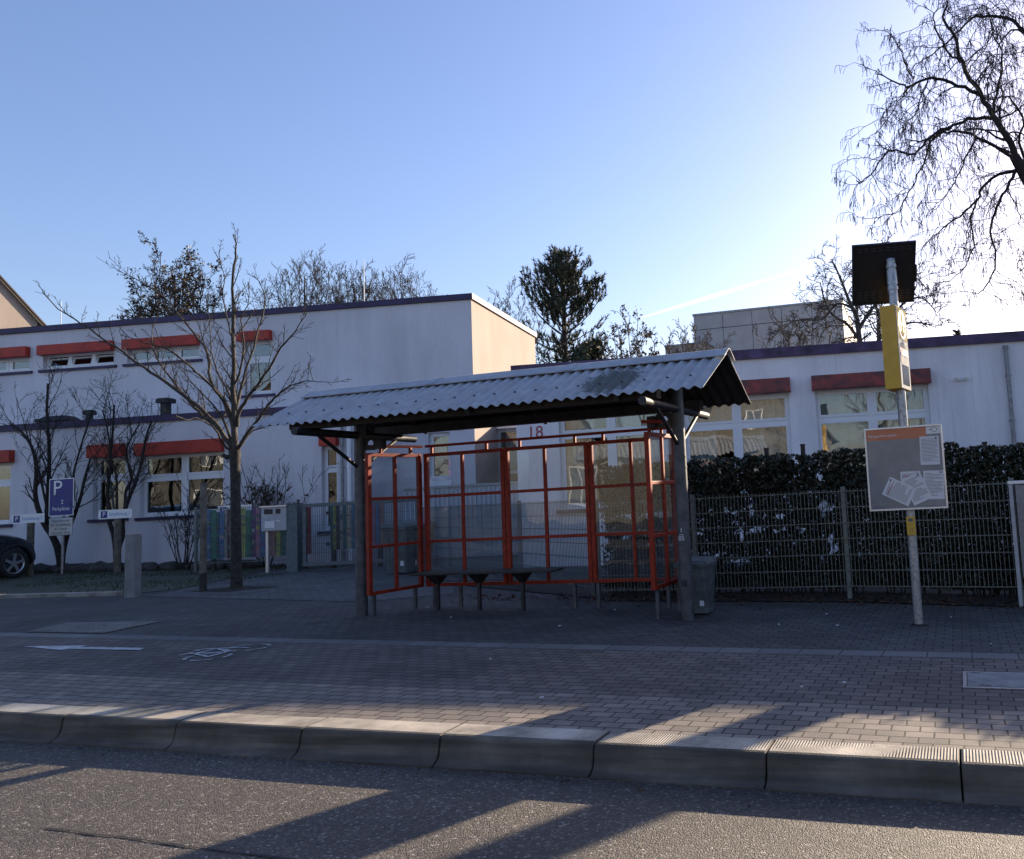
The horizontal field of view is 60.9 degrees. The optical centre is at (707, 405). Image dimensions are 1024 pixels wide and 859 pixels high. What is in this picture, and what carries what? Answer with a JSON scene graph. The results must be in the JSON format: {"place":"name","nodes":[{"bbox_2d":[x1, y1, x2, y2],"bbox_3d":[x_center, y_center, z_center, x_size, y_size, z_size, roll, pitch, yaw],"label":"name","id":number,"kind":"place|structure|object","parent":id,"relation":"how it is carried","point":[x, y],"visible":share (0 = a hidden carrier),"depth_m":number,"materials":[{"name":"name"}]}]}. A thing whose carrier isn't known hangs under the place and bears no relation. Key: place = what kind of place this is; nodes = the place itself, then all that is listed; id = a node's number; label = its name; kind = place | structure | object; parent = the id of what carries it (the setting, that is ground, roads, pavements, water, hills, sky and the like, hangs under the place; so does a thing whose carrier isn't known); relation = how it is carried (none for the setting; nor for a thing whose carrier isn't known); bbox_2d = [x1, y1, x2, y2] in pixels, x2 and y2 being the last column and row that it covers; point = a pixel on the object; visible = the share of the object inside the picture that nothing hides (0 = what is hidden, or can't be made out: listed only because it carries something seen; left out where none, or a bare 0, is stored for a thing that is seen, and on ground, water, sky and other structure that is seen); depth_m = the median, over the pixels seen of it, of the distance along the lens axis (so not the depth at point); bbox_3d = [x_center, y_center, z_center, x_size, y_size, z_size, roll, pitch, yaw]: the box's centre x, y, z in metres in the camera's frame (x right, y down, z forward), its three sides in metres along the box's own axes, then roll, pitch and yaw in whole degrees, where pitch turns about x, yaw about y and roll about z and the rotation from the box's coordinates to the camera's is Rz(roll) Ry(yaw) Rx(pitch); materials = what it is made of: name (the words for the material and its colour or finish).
{"place":"outdoors","nodes":[
{"label":"outdoors","id":0,"kind":"place"},
{"bbox_2d":[0,561,353,593],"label":"parking lot","id":1,"kind":"structure","parent":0,"point":[7,587],"depth_m":17.35,"materials":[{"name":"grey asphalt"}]},
{"bbox_2d":[0,534,35,578],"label":"parked car","id":2,"kind":"object","parent":1,"relation":"on","point":[17,556],"visible":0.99,"depth_m":19.11,"materials":[{"name":"black metal"}]},
{"bbox_2d":[11,513,44,575],"bbox_3d":[-15.972,3.329,19.731,0.840,1.550,0.166,-4,-6,5],"label":"bay sign","id":3,"kind":"object","parent":1,"relation":"on","point":[30,520],"visible":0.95,"depth_m":19.71,"materials":[{"name":"white metal"}]},
{"bbox_2d":[34,563,46,572],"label":"field stone","id":4,"kind":"object","parent":1,"relation":"on","point":[38,567],"visible":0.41,"depth_m":20.46,"materials":[{"name":"grey stone"}]},
{"bbox_2d":[40,565,54,572],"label":"field stone","id":5,"kind":"object","parent":1,"relation":"on","point":[46,568],"visible":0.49,"depth_m":20.45,"materials":[{"name":"grey stone"}]},
{"bbox_2d":[48,475,73,573],"bbox_3d":[-15.577,2.907,20.201,0.640,2.462,0.094,-4,-6,5],"label":"parking sign","id":6,"kind":"object","parent":1,"relation":"on","point":[62,489],"visible":0.98,"depth_m":20.20,"materials":[{"name":"blue metal"}]},
{"bbox_2d":[54,563,68,572],"bbox_3d":[-15.657,3.995,20.445,0.354,0.308,0.477,-5,-6,17],"label":"field stone","id":7,"kind":"object","parent":1,"relation":"on","point":[57,570],"visible":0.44,"depth_m":20.26,"materials":[{"name":"grey stone"}]},
{"bbox_2d":[0,354,128,567],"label":"ornamental tree","id":8,"kind":"object","parent":1,"relation":"on","point":[54,540],"visible":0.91,"depth_m":20.57,"materials":[{"name":"brown plant"}]},
{"bbox_2d":[64,563,84,572],"bbox_3d":[-15.409,4.001,20.462,0.390,0.316,0.649,-8,-7,40],"label":"field stone","id":9,"kind":"object","parent":1,"relation":"on","point":[74,567],"visible":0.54,"depth_m":20.31,"materials":[{"name":"grey stone"}]},
{"bbox_2d":[82,563,92,571],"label":"field stone","id":10,"kind":"object","parent":1,"relation":"on","point":[85,567],"visible":0.42,"depth_m":20.39,"materials":[{"name":"grey stone"}]},
{"bbox_2d":[88,561,105,571],"bbox_3d":[-14.886,3.976,20.518,0.411,0.358,0.553,-3,-6,-2],"label":"field stone","id":11,"kind":"object","parent":1,"relation":"on","point":[92,567],"visible":0.46,"depth_m":20.31,"materials":[{"name":"grey stone"}]},
{"bbox_2d":[94,562,111,571],"bbox_3d":[-14.647,3.974,20.445,0.351,0.284,0.584,-6,-7,30],"label":"field stone","id":12,"kind":"object","parent":1,"relation":"on","point":[103,566],"visible":0.45,"depth_m":20.26,"materials":[{"name":"grey stone"}]},
{"bbox_2d":[98,509,131,573],"bbox_3d":[-13.855,3.232,19.649,0.840,1.589,0.166,-4,-6,5],"label":"bay sign","id":13,"kind":"object","parent":1,"relation":"on","point":[117,515],"visible":0.98,"depth_m":19.62,"materials":[{"name":"white metal"}]},
{"bbox_2d":[107,562,122,571],"bbox_3d":[-14.393,3.952,20.376,0.480,0.294,0.353,-9,-8,43],"label":"field stone","id":14,"kind":"object","parent":1,"relation":"on","point":[110,567],"visible":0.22,"depth_m":20.22,"materials":[{"name":"grey stone"}]},
{"bbox_2d":[78,366,172,557],"bbox_3d":[-13.882,1.498,20.276,2.941,5.062,1.609,-5,-6,16],"label":"ornamental tree","id":15,"kind":"object","parent":1,"relation":"on","point":[111,464],"visible":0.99,"depth_m":20.24,"materials":[{"name":"brown plant"}]},
{"bbox_2d":[141,562,149,570],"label":"field stone","id":16,"kind":"object","parent":1,"relation":"on","point":[143,564],"visible":0.31,"depth_m":20.19,"materials":[{"name":"grey stone"}]},
{"bbox_2d":[143,562,158,570],"bbox_3d":[-13.421,3.896,20.188,0.418,0.270,0.310,-6,-6,27],"label":"field stone","id":17,"kind":"object","parent":1,"relation":"on","point":[149,566],"visible":0.68,"depth_m":20.07,"materials":[{"name":"grey stone"}]},
{"bbox_2d":[158,562,167,569],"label":"field stone","id":18,"kind":"object","parent":1,"relation":"on","point":[162,565],"visible":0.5,"depth_m":20.14,"materials":[{"name":"grey stone"}]},
{"bbox_2d":[164,561,179,569],"bbox_3d":[-12.904,3.885,20.202,0.330,0.275,0.449,-2,-6,-13],"label":"field stone","id":19,"kind":"object","parent":1,"relation":"on","point":[170,565],"visible":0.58,"depth_m":20.05,"materials":[{"name":"grey stone"}]},
{"bbox_2d":[149,468,228,569],"bbox_3d":[-12.599,2.733,20.028,1.844,2.457,1.712,-5,-6,16],"label":"bare shrub","id":20,"kind":"object","parent":1,"relation":"on","point":[186,531],"visible":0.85,"depth_m":20.12,"materials":[{"name":"brown plant"}]},
{"bbox_2d":[207,560,210,568],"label":"field stone","id":21,"kind":"object","parent":1,"relation":"on","point":[209,565],"visible":0.2,"depth_m":19.91,"materials":[{"name":"grey stone"}]},
{"bbox_2d":[217,559,226,568],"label":"field stone","id":22,"kind":"object","parent":1,"relation":"on","point":[221,565],"visible":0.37,"depth_m":19.83,"materials":[{"name":"grey stone"}]},
{"bbox_2d":[218,504,251,511],"bbox_3d":[-11.029,3.127,19.579,0.840,1.597,0.116,-4,-6,5],"label":"bay sign","id":23,"kind":"object","parent":1,"relation":"on","point":[228,507],"visible":0.14,"depth_m":19.61,"materials":[{"name":"white metal"}]},
{"bbox_2d":[242,559,261,568],"bbox_3d":[-10.913,3.789,19.853,0.622,0.303,0.373,0,-6,-26],"label":"field stone","id":24,"kind":"object","parent":1,"relation":"on","point":[246,565],"visible":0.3,"depth_m":19.74,"materials":[{"name":"grey stone"}]},
{"bbox_2d":[149,560,462,601],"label":"forecourt path","id":25,"kind":"structure","parent":0,"point":[328,584],"depth_m":14.75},
{"bbox_2d":[194,586,279,590],"bbox_3d":[-8.322,3.221,14.742,1.224,0.033,0.826,-5,-6,22],"label":"tree pit","id":26,"kind":"object","parent":25,"relation":"on","point":[236,589],"visible":0.8,"depth_m":14.75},
{"bbox_2d":[33,222,351,588],"bbox_3d":[-9.242,-0.140,15.236,8.369,7.096,2.990,-6,-7,30],"label":"street tree","id":27,"kind":"object","parent":26,"relation":"on","point":[233,413],"visible":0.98,"depth_m":15.19,"materials":[{"name":"brown plant"}]},
{"bbox_2d":[199,482,206,590],"bbox_3d":[-8.841,2.345,14.672,0.123,2.000,0.121,-5,-6,16],"label":"tree stake","id":28,"kind":"object","parent":26,"relation":"on","point":[203,544],"visible":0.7,"depth_m":14.64,"materials":[{"name":"brown wood"}]},
{"bbox_2d":[259,505,287,571],"bbox_3d":[-9.480,2.971,18.454,0.620,1.540,0.350,-4,-6,5],"label":"intercom letterbox","id":29,"kind":"object","parent":25,"relation":"on","point":[273,518],"visible":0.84,"depth_m":18.36,"materials":[{"name":"silver metal"}]},
{"bbox_2d":[285,503,302,571],"bbox_3d":[-9.084,2.924,18.399,0.280,1.560,0.220,-4,-6,5],"label":"gate post","id":30,"kind":"object","parent":25,"relation":"on","point":[294,541],"visible":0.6,"depth_m":18.32,"materials":[{"name":"grey concrete"}]},
{"bbox_2d":[380,521,416,572],"bbox_3d":[-6.169,2.851,16.924,0.631,1.005,0.609,-5,-6,16],"label":"litter bin","id":31,"kind":"object","parent":25,"relation":"on","point":[406,553],"visible":0.8,"depth_m":16.72,"materials":[{"name":"grey"}]},
{"bbox_2d":[415,520,435,570],"bbox_3d":[-6.002,2.873,17.186,0.631,1.005,0.609,-5,-6,16],"label":"litter bin","id":32,"kind":"object","parent":25,"relation":"on","point":[432,523],"visible":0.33,"depth_m":17.06,"materials":[{"name":"grey"}]},
{"bbox_2d":[16,636,992,799],"bbox_3d":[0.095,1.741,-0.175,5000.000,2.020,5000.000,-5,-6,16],"label":"ground","id":33,"kind":"structure","parent":0,"point":[631,650],"depth_m":9.38,"materials":[{"name":"grey concrete"}]},
{"bbox_2d":[0,275,45,328],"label":"gabled house","id":34,"kind":"structure","parent":33,"relation":"on","point":[16,311],"depth_m":43.61,"materials":[{"name":"paint"}]},
{"bbox_2d":[307,259,395,304],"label":"bare tree","id":35,"kind":"object","parent":33,"relation":"on","point":[354,290],"visible":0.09,"depth_m":50.97,"materials":[{"name":"brown plant"}]},
{"bbox_2d":[348,252,447,301],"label":"bare tree","id":36,"kind":"object","parent":33,"relation":"on","point":[389,291],"visible":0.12,"depth_m":49.54,"materials":[{"name":"brown plant"}]},
{"bbox_2d":[487,277,555,362],"bbox_3d":[-9.341,-0.013,38.499,5.234,12.110,5.657,-5,-6,16],"label":"bare tree","id":37,"kind":"object","parent":33,"relation":"on","point":[507,302],"visible":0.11,"depth_m":38.90,"materials":[{"name":"brown plant"}]},
{"bbox_2d":[517,244,609,363],"bbox_3d":[-6.227,-0.819,37.465,4.508,13.292,3.832,-5,-6,16],"label":"pine tree","id":38,"kind":"object","parent":33,"relation":"on","point":[560,271],"visible":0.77,"depth_m":37.53,"materials":[{"name":"green plant"}]},
{"bbox_2d":[664,341,714,354],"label":"flat roofed annex","id":39,"kind":"object","parent":33,"relation":"on","point":[711,347],"visible":0.11,"depth_m":48.96,"materials":[{"name":"white paint"}]},
{"bbox_2d":[692,298,856,350],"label":"flat roofed hall","id":40,"kind":"structure","parent":33,"relation":"on","point":[722,325],"depth_m":50.01,"materials":[{"name":"metal"}]},
{"bbox_2d":[752,302,876,347],"bbox_3d":[2.915,0.512,27.218,4.664,7.912,5.075,1,-7,-36],"label":"bare tree","id":41,"kind":"object","parent":33,"relation":"on","point":[800,339],"visible":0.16,"depth_m":27.35,"materials":[{"name":"brown plant"}]},
{"bbox_2d":[0,741,1023,858],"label":"road","id":42,"kind":"structure","parent":0,"point":[278,807],"depth_m":4.15,"materials":[{"name":"grey asphalt"}]},
{"bbox_2d":[45,827,293,858],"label":"road seam","id":43,"kind":"object","parent":42,"relation":"on","point":[262,855],"visible":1,"depth_m":3.92,"materials":[{"name":"black asphalt"}]},
{"bbox_2d":[0,702,1023,806],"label":"kerb","id":44,"kind":"structure","parent":42,"relation":"on","point":[988,777],"depth_m":4.83,"materials":[{"name":"concrete"}]},
{"bbox_2d":[0,636,1023,710],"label":"bike path","id":45,"kind":"structure","parent":0,"point":[929,682],"depth_m":6.89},
{"bbox_2d":[26,645,142,649],"bbox_3d":[-6.565,2.535,8.768,1.680,0.032,0.270,-5,-6,16],"label":"painted arrow","id":46,"kind":"object","parent":45,"relation":"on","point":[74,647],"visible":1,"depth_m":8.76,"materials":[{"name":"white paint"}]},
{"bbox_2d":[180,644,270,660],"bbox_3d":[-4.836,2.426,8.264,0.689,0.017,0.896,-5,-6,16],"label":"painted bicycle","id":47,"kind":"object","parent":45,"relation":"on","point":[223,651],"visible":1,"depth_m":8.24,"materials":[{"name":"white paint"}]},
{"bbox_2d":[963,671,1023,689],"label":"manhole cover","id":48,"kind":"object","parent":45,"relation":"on","point":[996,680],"visible":1,"depth_m":5.94,"materials":[{"name":"grey"}]},
{"bbox_2d":[0,554,1023,652],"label":"pavement","id":49,"kind":"structure","parent":0,"point":[882,626],"depth_m":9.68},
{"bbox_2d":[0,591,122,598],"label":"lot edging","id":50,"kind":"object","parent":49,"relation":"on","point":[62,594],"visible":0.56,"depth_m":14.39,"materials":[{"name":"concrete"}]},
{"bbox_2d":[27,621,159,632],"bbox_3d":[-7.682,2.735,10.322,1.337,0.036,0.908,-4,-6,6],"label":"manhole cover","id":51,"kind":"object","parent":49,"relation":"on","point":[89,627],"depth_m":10.34,"materials":[{"name":"grey metal"}]},
{"bbox_2d":[124,533,141,597],"bbox_3d":[-9.615,2.693,14.012,0.176,1.096,0.176,-3,-6,2],"label":"bollard","id":52,"kind":"object","parent":49,"relation":"on","point":[133,561],"visible":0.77,"depth_m":13.95,"materials":[{"name":"grey concrete"}]},
{"bbox_2d":[112,230,246,319],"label":"leafy tree","id":53,"kind":"object","parent":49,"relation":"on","point":[169,287],"visible":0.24,"depth_m":43.84,"materials":[{"name":"green plant"}]},
{"bbox_2d":[194,502,290,572],"bbox_3d":[-10.400,2.999,18.684,2.427,1.570,0.074,-4,-6,10],"label":"fence","id":54,"kind":"object","parent":49,"relation":"on","point":[196,536],"visible":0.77,"depth_m":18.66,"materials":[{"name":"grey metal"}]},
{"bbox_2d":[0,293,536,564],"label":"school building","id":55,"kind":"structure","parent":49,"relation":"on","point":[365,343],"depth_m":22.66,"materials":[{"name":"grey paint"}]},
{"bbox_2d":[0,450,14,527],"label":"window","id":56,"kind":"structure","parent":55,"relation":"in","point":[6,456],"depth_m":21.55,"materials":[{"name":"white plastic"}]},
{"bbox_2d":[0,346,32,375],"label":"window","id":57,"kind":"structure","parent":55,"relation":"in","point":[18,352],"depth_m":23.53,"materials":[{"name":"white plastic"}]},
{"bbox_2d":[36,340,116,372],"bbox_3d":[-17.647,-1.366,23.506,2.330,0.750,0.410,-4,-6,5],"label":"window","id":58,"kind":"structure","parent":55,"relation":"in","point":[93,346],"depth_m":23.40,"materials":[{"name":"white plastic"}]},
{"bbox_2d":[86,443,128,522],"bbox_3d":[-15.229,1.970,21.401,1.096,1.960,0.696,-5,-6,16],"label":"window","id":59,"kind":"structure","parent":55,"relation":"in","point":[121,486],"depth_m":21.46,"materials":[{"name":"white plastic"}]},
{"bbox_2d":[121,334,202,366],"bbox_3d":[-15.132,-1.520,23.277,2.330,0.740,0.378,-4,-6,5],"label":"window","id":60,"kind":"structure","parent":55,"relation":"in","point":[186,342],"depth_m":23.18,"materials":[{"name":"white plastic"}]},
{"bbox_2d":[133,438,223,520],"bbox_3d":[-13.292,1.867,21.173,2.440,1.950,0.378,-4,-6,5],"label":"window","id":61,"kind":"structure","parent":55,"relation":"in","point":[184,449],"depth_m":21.22,"materials":[{"name":"white plastic"}]},
{"bbox_2d":[236,329,274,397],"bbox_3d":[-12.355,-1.137,22.989,1.026,1.820,0.378,-4,-6,5],"label":"window","id":62,"kind":"structure","parent":55,"relation":"in","point":[267,333],"depth_m":23.01,"materials":[{"name":"white plastic"}]},
{"bbox_2d":[318,437,338,534],"bbox_3d":[-9.385,1.965,20.809,0.620,2.420,0.378,-4,-6,5],"label":"window","id":63,"kind":"structure","parent":55,"relation":"in","point":[335,441],"depth_m":20.92,"materials":[{"name":"white plastic"}]},
{"bbox_2d":[363,259,364,300],"bbox_3d":[-11.929,-4.034,29.056,0.111,2.174,0.111,-2,-6,-6],"label":"roof mast","id":64,"kind":"object","parent":55,"relation":"on","point":[363,278],"visible":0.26,"depth_m":29.09,"materials":[{"name":"white metal"}]},
{"bbox_2d":[430,432,450,479],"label":"window","id":65,"kind":"structure","parent":55,"relation":"in","point":[440,465],"depth_m":22.58,"materials":[{"name":"glass"}]},
{"bbox_2d":[430,480,451,485],"bbox_3d":[-7.053,2.957,22.079,0.680,1.970,0.048,-4,-6,5],"label":"window sill","id":66,"kind":"structure","parent":55,"relation":"in","point":[441,482],"depth_m":22.15,"materials":[{"name":"white plastic"}]},
{"bbox_2d":[218,453,337,566],"bbox_3d":[-10.608,2.387,20.445,2.733,3.088,1.875,-5,-6,16],"label":"leafy shrub","id":67,"kind":"object","parent":49,"relation":"on","point":[266,498],"visible":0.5,"depth_m":20.35,"materials":[{"name":"brown plant"}]},
{"bbox_2d":[207,503,383,570],"bbox_3d":[-9.457,3.056,19.210,4.278,1.560,0.134,-4,-6,5],"label":"painted board fence","id":68,"kind":"object","parent":49,"relation":"on","point":[215,549],"visible":0.41,"depth_m":19.19,"materials":[{"name":"paint"}]},
{"bbox_2d":[250,245,355,308],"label":"bare tree","id":69,"kind":"object","parent":49,"relation":"on","point":[317,272],"visible":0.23,"depth_m":48.98,"materials":[{"name":"brown plant"}]},
{"bbox_2d":[400,481,518,557],"bbox_3d":[-5.548,2.925,21.770,4.250,1.810,1.700,-4,-6,5],"label":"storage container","id":70,"kind":"object","parent":49,"relation":"on","point":[476,517],"visible":0.35,"depth_m":21.02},
{"bbox_2d":[410,567,564,610],"bbox_3d":[-2.844,2.395,10.804,2.040,0.532,0.385,-5,-6,16],"label":"bench","id":71,"kind":"object","parent":49,"relation":"on","point":[479,576],"visible":1,"depth_m":10.78,"materials":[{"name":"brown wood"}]},
{"bbox_2d":[252,348,750,620],"bbox_3d":[-2.413,1.122,10.179,5.740,3.129,2.265,-5,-6,16],"label":"bus shelter","id":72,"kind":"object","parent":49,"relation":"on","point":[674,389],"visible":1,"depth_m":10.32,"materials":[{"name":"metal"}]},
{"bbox_2d":[423,499,596,596],"bbox_3d":[-3.942,2.470,15.073,0.104,1.458,8.038,1,-7,-36],"label":"fence","id":73,"kind":"object","parent":49,"relation":"on","point":[482,529],"visible":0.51,"depth_m":14.01,"materials":[{"name":"grey metal"}]},
{"bbox_2d":[302,499,416,566],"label":"gate","id":74,"kind":"structure","parent":73,"relation":"attached to","point":[304,536],"depth_m":18.31,"materials":[{"name":"grey metal"}]},
{"bbox_2d":[0,632,1023,658],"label":"paving strip","id":75,"kind":"object","parent":49,"relation":"on","point":[712,649],"visible":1,"depth_m":7.95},
{"bbox_2d":[556,331,605,362],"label":"leafy tree","id":76,"kind":"object","parent":49,"relation":"on","point":[587,349],"visible":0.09,"depth_m":33.50,"materials":[{"name":"green plant"}]},
{"bbox_2d":[596,304,661,358],"bbox_3d":[-3.536,0.618,35.451,4.559,9.848,4.355,-5,-6,16],"label":"leafy tree","id":77,"kind":"object","parent":49,"relation":"on","point":[635,339],"visible":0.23,"depth_m":35.45,"materials":[{"name":"green plant"}]},
{"bbox_2d":[674,556,716,613],"bbox_3d":[-0.128,2.106,9.847,0.420,0.628,0.406,-5,-6,16],"label":"litter bin","id":78,"kind":"object","parent":49,"relation":"on","point":[703,572],"visible":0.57,"depth_m":9.68,"materials":[{"name":"grey plastic"}]},
{"bbox_2d":[656,317,735,353],"bbox_3d":[-0.368,0.850,37.816,4.032,9.659,4.087,1,-7,-36],"label":"bare tree","id":79,"kind":"object","parent":49,"relation":"on","point":[684,339],"visible":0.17,"depth_m":38.01,"materials":[{"name":"brown plant"}]},
{"bbox_2d":[426,607,991,697],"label":"litter scraps","id":80,"kind":"object","parent":49,"relation":"on","point":[615,609],"visible":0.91,"depth_m":7.39,"materials":[{"name":"white paper"}]},
{"bbox_2d":[442,577,1023,606],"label":"hedge bed","id":81,"kind":"object","parent":49,"relation":"on","point":[874,592],"visible":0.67,"depth_m":11.30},
{"bbox_2d":[444,591,1021,610],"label":"fallen leaves","id":82,"kind":"object","parent":81,"relation":"on","point":[780,597],"visible":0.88,"depth_m":10.88,"materials":[{"name":"brown plant"}]},
{"bbox_2d":[763,448,776,591],"bbox_3d":[0.887,1.648,11.766,0.068,2.117,0.068,-5,-6,16],"label":"fence post","id":83,"kind":"object","parent":81,"relation":"on","point":[766,450],"visible":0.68,"depth_m":11.77,"materials":[{"name":"metal"}]},
{"bbox_2d":[800,444,814,591],"bbox_3d":[1.390,1.605,11.661,0.068,2.148,0.068,-5,-6,16],"label":"fence post","id":84,"kind":"object","parent":81,"relation":"on","point":[802,446],"visible":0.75,"depth_m":11.69,"materials":[{"name":"metal"}]},
{"bbox_2d":[598,441,1023,596],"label":"hedge","id":85,"kind":"object","parent":81,"relation":"on","point":[978,467],"visible":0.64,"depth_m":11.38,"materials":[{"name":"green plant"}]},
{"bbox_2d":[982,442,999,594],"bbox_3d":[3.616,1.480,10.679,0.068,2.045,0.068,-5,-6,16],"label":"fence post","id":86,"kind":"object","parent":81,"relation":"on","point":[997,590],"visible":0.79,"depth_m":10.63,"materials":[{"name":"metal"}]},
{"bbox_2d":[1007,480,1023,605],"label":"notice case","id":87,"kind":"object","parent":81,"relation":"on","point":[1019,490],"visible":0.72,"depth_m":9.58,"materials":[{"name":"white"}]},
{"bbox_2d":[511,331,1023,566],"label":"school building","id":88,"kind":"structure","parent":49,"relation":"on","point":[967,390],"depth_m":17.38,"materials":[{"name":"grey paint"}]},
{"bbox_2d":[557,414,659,513],"bbox_3d":[-2.016,0.935,17.651,2.390,2.540,0.973,-5,-6,16],"label":"window","id":89,"kind":"structure","parent":88,"relation":"in","point":[618,453],"depth_m":17.89,"materials":[{"name":"glass"}]},
{"bbox_2d":[684,377,792,503],"bbox_3d":[0.640,0.768,17.428,2.409,2.540,0.981,-5,-6,16],"label":"window","id":90,"kind":"structure","parent":88,"relation":"in","point":[756,426],"depth_m":17.62,"materials":[{"name":"white plastic"}]},
{"bbox_2d":[811,368,930,499],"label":"window","id":91,"kind":"structure","parent":88,"relation":"in","point":[843,416],"depth_m":17.37,"materials":[{"name":"grey glass"}]},
{"bbox_2d":[595,478,1023,603],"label":"fence","id":92,"kind":"object","parent":49,"relation":"on","point":[846,538],"visible":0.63,"depth_m":10.82,"materials":[{"name":"grey metal"}]},
{"bbox_2d":[761,227,965,346],"bbox_3d":[4.950,-0.759,26.250,6.544,9.909,4.070,-5,-6,16],"label":"contorted tree","id":93,"kind":"object","parent":49,"relation":"on","point":[858,326],"visible":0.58,"depth_m":26.07,"materials":[{"name":"brown plant"}]},
{"bbox_2d":[886,258,928,626],"bbox_3d":[2.046,0.359,8.706,0.200,3.861,0.200,-5,-6,16],"label":"bus stop post","id":94,"kind":"object","parent":49,"relation":"on","point":[912,539],"visible":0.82,"depth_m":8.56,"materials":[{"name":"grey metal"}]},
{"bbox_2d":[852,240,916,305],"bbox_3d":[1.901,-1.423,9.030,0.685,0.582,0.438,-4,-6,4],"label":"solar panel","id":95,"kind":"object","parent":94,"relation":"attached to","point":[873,277],"visible":0.91,"depth_m":8.99,"materials":[{"name":"black"}]},
{"bbox_2d":[879,305,910,392],"bbox_3d":[1.979,-0.593,8.818,0.175,0.870,0.420,-6,-6,26],"label":"stop sign box","id":96,"kind":"object","parent":94,"relation":"attached to","point":[895,347],"visible":0.98,"depth_m":8.65,"materials":[{"name":"yellow metal"}]},
{"bbox_2d":[864,424,947,510],"bbox_3d":[2.046,0.643,8.658,0.784,0.855,0.152,-5,-6,16],"label":"information board","id":97,"kind":"object","parent":94,"relation":"attached to","point":[905,466],"visible":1,"depth_m":8.59,"materials":[{"name":"silver metal"}]},
{"bbox_2d":[906,516,916,534],"bbox_3d":[2.088,1.231,8.601,0.100,0.190,0.135,-5,-6,16],"label":"request box","id":98,"kind":"object","parent":94,"relation":"attached to","point":[911,525],"visible":1,"depth_m":8.54,"materials":[{"name":"yellow plastic"}]},
{"bbox_2d":[0,671,1023,751],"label":"pavement kerbside","id":99,"kind":"object","parent":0,"point":[997,730],"visible":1,"depth_m":5.57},
{"bbox_2d":[0,0,1023,363],"label":"sky","id":100,"kind":"structure","parent":0,"point":[689,149],"materials":[{"name":"blue"}]},
{"bbox_2d":[831,0,1023,331],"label":"weeping tree","id":101,"kind":"object","parent":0,"point":[1012,154],"visible":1,"depth_m":12.60,"materials":[{"name":"brown plant"}]},
{"bbox_2d":[951,328,961,334],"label":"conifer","id":102,"kind":"object","parent":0,"point":[957,332],"visible":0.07,"depth_m":38.66,"materials":[{"name":"green plant"}]}
]}

